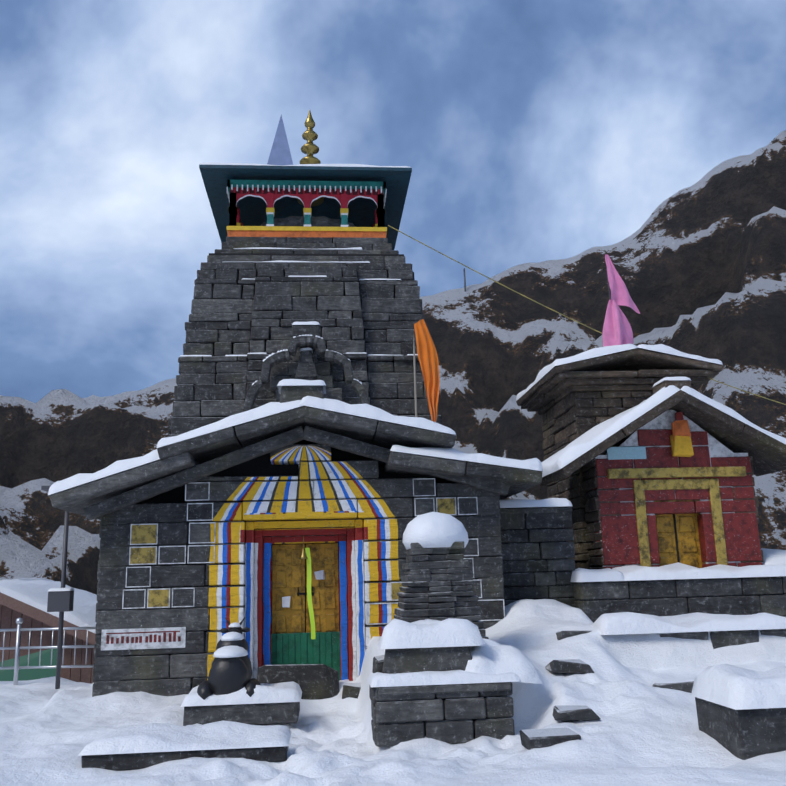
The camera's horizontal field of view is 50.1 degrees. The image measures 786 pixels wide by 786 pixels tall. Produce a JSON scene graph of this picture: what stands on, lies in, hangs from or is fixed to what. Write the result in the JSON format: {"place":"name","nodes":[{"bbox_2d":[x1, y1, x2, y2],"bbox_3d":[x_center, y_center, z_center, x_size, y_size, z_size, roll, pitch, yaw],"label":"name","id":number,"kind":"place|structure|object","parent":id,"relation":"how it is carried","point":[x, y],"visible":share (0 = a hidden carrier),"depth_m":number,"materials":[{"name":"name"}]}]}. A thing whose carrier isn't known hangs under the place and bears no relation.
{"place":"outdoors","nodes":[
{"label":"outdoors","id":0,"kind":"place"},
{"bbox_2d":[0,578,96,632],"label":"snowy roof","id":1,"kind":"structure","parent":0,"point":[33,592],"depth_m":17.89,"materials":[{"name":"white snow"}]},
{"bbox_2d":[48,379,542,495],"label":"roof snow","id":2,"kind":"structure","parent":0,"point":[368,411],"depth_m":11.25,"materials":[{"name":"white snow"}]},
{"bbox_2d":[92,444,505,696],"bbox_3d":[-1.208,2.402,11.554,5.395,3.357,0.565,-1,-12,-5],"label":"temple front wall","id":3,"kind":"structure","parent":0,"point":[333,501],"depth_m":11.36,"materials":[{"name":"grey stone"}]},
{"bbox_2d":[101,478,504,650],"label":"wall panels","id":4,"kind":"object","parent":3,"relation":"attached to","point":[142,638],"visible":0.71,"depth_m":11.11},
{"bbox_2d":[180,247,417,356],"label":"snow","id":5,"kind":"structure","parent":0,"point":[294,249],"depth_m":16.97,"materials":[{"name":"white snow"}]},
{"bbox_2d":[200,162,411,167],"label":"snow","id":6,"kind":"structure","parent":0,"point":[335,165],"depth_m":17.35,"materials":[{"name":"white snow"}]},
{"bbox_2d":[252,321,361,384],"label":"snow","id":7,"kind":"structure","parent":0,"point":[307,323],"depth_m":15.56,"materials":[{"name":"white snow"}]},
{"bbox_2d":[0,130,785,594],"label":"mountain slope","id":8,"kind":"structure","parent":0,"point":[700,266],"depth_m":39.38,"materials":[{"name":"stone"}]},
{"bbox_2d":[0,592,95,683],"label":"shed","id":9,"kind":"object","parent":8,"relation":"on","point":[12,610],"visible":0.23,"depth_m":17.25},
{"bbox_2d":[463,268,465,291],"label":"ridge pole","id":10,"kind":"object","parent":8,"relation":"on","point":[464,280],"visible":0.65,"depth_m":45.93,"materials":[{"name":"grey metal"}]},
{"bbox_2d":[0,599,785,785],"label":"ground snow","id":11,"kind":"structure","parent":0,"point":[642,731],"depth_m":8.12,"materials":[{"name":"white snow"}]},
{"bbox_2d":[0,618,95,684],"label":"metal railing","id":12,"kind":"object","parent":11,"relation":"on","point":[16,667],"visible":0.65,"depth_m":13.34,"materials":[{"name":"grey metal"}]},
{"bbox_2d":[41,486,73,688],"bbox_3d":[-5.029,2.996,12.603,0.500,3.254,0.870,-1,-12,-5],"label":"solar lamp post","id":13,"kind":"object","parent":11,"relation":"on","point":[61,602],"visible":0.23,"depth_m":12.67,"materials":[{"name":"grey"}]},
{"bbox_2d":[47,481,74,591],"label":"snow","id":14,"kind":"structure","parent":13,"relation":"on","point":[62,589],"depth_m":12.70,"materials":[{"name":"white snow"}]},
{"bbox_2d":[78,622,301,755],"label":"snow","id":15,"kind":"structure","parent":11,"relation":"on","point":[155,737],"depth_m":7.71,"materials":[{"name":"white snow"}]},
{"bbox_2d":[81,702,299,770],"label":"stone slabs","id":16,"kind":"structure","parent":11,"relation":"on","point":[270,713],"depth_m":7.38,"materials":[{"name":"grey stone"}]},
{"bbox_2d":[197,617,260,699],"bbox_3d":[-1.866,3.082,9.742,0.720,0.913,0.950,-1,-12,-5],"label":"nandi statue","id":17,"kind":"object","parent":16,"relation":"on","point":[229,675],"visible":0.69,"depth_m":9.32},
{"bbox_2d":[257,664,360,699],"bbox_3d":[-1.117,3.715,10.653,1.540,0.503,0.748,-1,-12,-5],"label":"stone step","id":18,"kind":"object","parent":11,"relation":"on","point":[317,681],"visible":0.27,"depth_m":10.76,"materials":[{"name":"grey stone"}]},
{"bbox_2d":[129,440,496,630],"bbox_3d":[-1.363,2.726,13.352,5.340,3.500,3.700,-1,-12,-5],"label":"temple hall","id":19,"kind":"object","parent":11,"relation":"on","point":[262,465],"visible":0.02,"depth_m":11.97,"materials":[{"name":"black stone"}]},
{"bbox_2d":[187,239,403,416],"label":"temple shikhara","id":20,"kind":"structure","parent":19,"relation":"on","point":[271,255],"depth_m":17.07,"materials":[{"name":"grey stone"}]},
{"bbox_2d":[50,386,541,519],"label":"temple hall roof slabs","id":21,"kind":"structure","parent":19,"relation":"on","point":[182,463],"depth_m":11.27,"materials":[{"name":"grey stone"}]},
{"bbox_2d":[168,237,441,436],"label":"shikhara stones","id":22,"kind":"object","parent":19,"relation":"on","point":[270,295],"visible":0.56,"depth_m":16.40,"materials":[{"name":"grey stone"}]},
{"bbox_2d":[199,164,411,249],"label":"roof pavilion","id":23,"kind":"structure","parent":22,"relation":"on","point":[249,200],"depth_m":17.85,"materials":[{"name":"teal wood"}]},
{"bbox_2d":[267,115,298,188],"bbox_3d":[-2.578,-5.469,19.166,0.900,1.970,0.160,-1,-12,-5],"label":"flag","id":24,"kind":"object","parent":23,"relation":"on","point":[280,153],"visible":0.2,"depth_m":19.14,"materials":[{"name":"blue fabric"}]},
{"bbox_2d":[297,110,323,206],"bbox_3d":[-1.949,-5.607,19.764,0.680,2.360,0.680,-1,-12,-5],"label":"finial","id":25,"kind":"object","parent":23,"relation":"on","point":[310,148],"visible":0.42,"depth_m":19.70,"materials":[{"name":"gold metal"}]},
{"bbox_2d":[388,225,785,404],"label":"rope line","id":26,"kind":"object","parent":23,"relation":"attached to","point":[552,309],"visible":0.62,"depth_m":18.64,"materials":[{"name":"yellow fabric"}]},
{"bbox_2d":[261,216,354,226],"bbox_3d":[-1.940,-3.506,19.302,2.926,1.000,2.926,-1,-12,-5],"label":"amalaka stone","id":27,"kind":"object","parent":22,"relation":"on","point":[321,221],"visible":0.19,"depth_m":17.99,"materials":[{"name":"grey stone"}]},
{"bbox_2d":[271,535,340,680],"bbox_3d":[-1.186,2.976,11.589,1.162,2.150,0.375,-1,-12,-5],"label":"door","id":28,"kind":"structure","parent":19,"relation":"attached to","point":[292,642],"depth_m":11.67,"materials":[{"name":"yellow wood"}]},
{"bbox_2d":[305,548,314,638],"bbox_3d":[-1.131,2.732,11.486,0.136,1.220,0.050,-1,-12,-5],"label":"cloth streamer","id":29,"kind":"object","parent":28,"relation":"hanging from","point":[310,605],"visible":1,"depth_m":11.47,"materials":[{"name":"green fabric"}]},
{"bbox_2d":[243,325,369,410],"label":"carved stone arch","id":30,"kind":"structure","parent":19,"relation":"on","point":[306,365],"depth_m":15.42,"materials":[{"name":"stone"}]},
{"bbox_2d":[413,319,439,421],"bbox_3d":[0.634,-0.063,15.673,0.479,2.752,0.126,-1,-12,-5],"label":"orange flag","id":31,"kind":"object","parent":19,"relation":"on","point":[427,356],"visible":0.94,"depth_m":15.77,"materials":[{"name":"fabric"}]},
{"bbox_2d":[394,541,488,638],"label":"mini shrine stones","id":32,"kind":"object","parent":11,"relation":"on","point":[425,594],"visible":0.83,"depth_m":9.22,"materials":[{"name":"grey stone"}]},
{"bbox_2d":[403,512,468,549],"bbox_3d":[0.488,1.580,9.705,0.770,0.420,0.770,-1,-12,-5],"label":"snow cap","id":33,"kind":"object","parent":32,"relation":"on","point":[433,530],"visible":0.88,"depth_m":9.41,"materials":[{"name":"white snow"}]},
{"bbox_2d":[369,507,785,759],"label":"stone walls","id":34,"kind":"structure","parent":11,"relation":"on","point":[399,714],"depth_m":8.68,"materials":[{"name":"stone"}]},
{"bbox_2d":[367,498,785,709],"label":"snow","id":35,"kind":"structure","parent":34,"relation":"on","point":[732,687],"depth_m":8.48,"materials":[{"name":"white snow"}]},
{"bbox_2d":[416,528,785,738],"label":"terrace","id":36,"kind":"structure","parent":11,"relation":"on","point":[443,699],"depth_m":12.06,"materials":[{"name":"black stone"}]},
{"bbox_2d":[516,343,785,568],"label":"small shrine","id":37,"kind":"object","parent":36,"relation":"on","point":[570,402],"visible":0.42,"depth_m":13.70,"materials":[{"name":"grey stone"}]},
{"bbox_2d":[602,254,639,355],"bbox_3d":[3.900,-1.461,14.519,0.615,1.913,0.373,5,-14,-29],"label":"pink flag","id":38,"kind":"object","parent":37,"relation":"on","point":[617,329],"visible":0.88,"depth_m":14.40,"materials":[{"name":"fabric"}]},
{"bbox_2d":[592,412,761,568],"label":"shrine facade","id":39,"kind":"structure","parent":36,"relation":"on","point":[680,528],"depth_m":12.96,"materials":[{"name":"red paint"}]},
{"bbox_2d":[0,0,785,402],"label":"sky","id":40,"kind":"structure","parent":0,"point":[528,131],"materials":[{"name":"blue"}]},
{"bbox_2d":[516,344,785,476],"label":"snow","id":41,"kind":"structure","parent":0,"point":[588,440],"depth_m":12.90,"materials":[{"name":"white snow"}]},
{"bbox_2d":[595,410,747,566],"bbox_3d":[4.362,1.609,13.214,2.490,2.650,0.445,-1,-12,-5],"label":"shrine backing","id":42,"kind":"object","parent":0,"point":[666,419],"visible":0.08,"depth_m":13.21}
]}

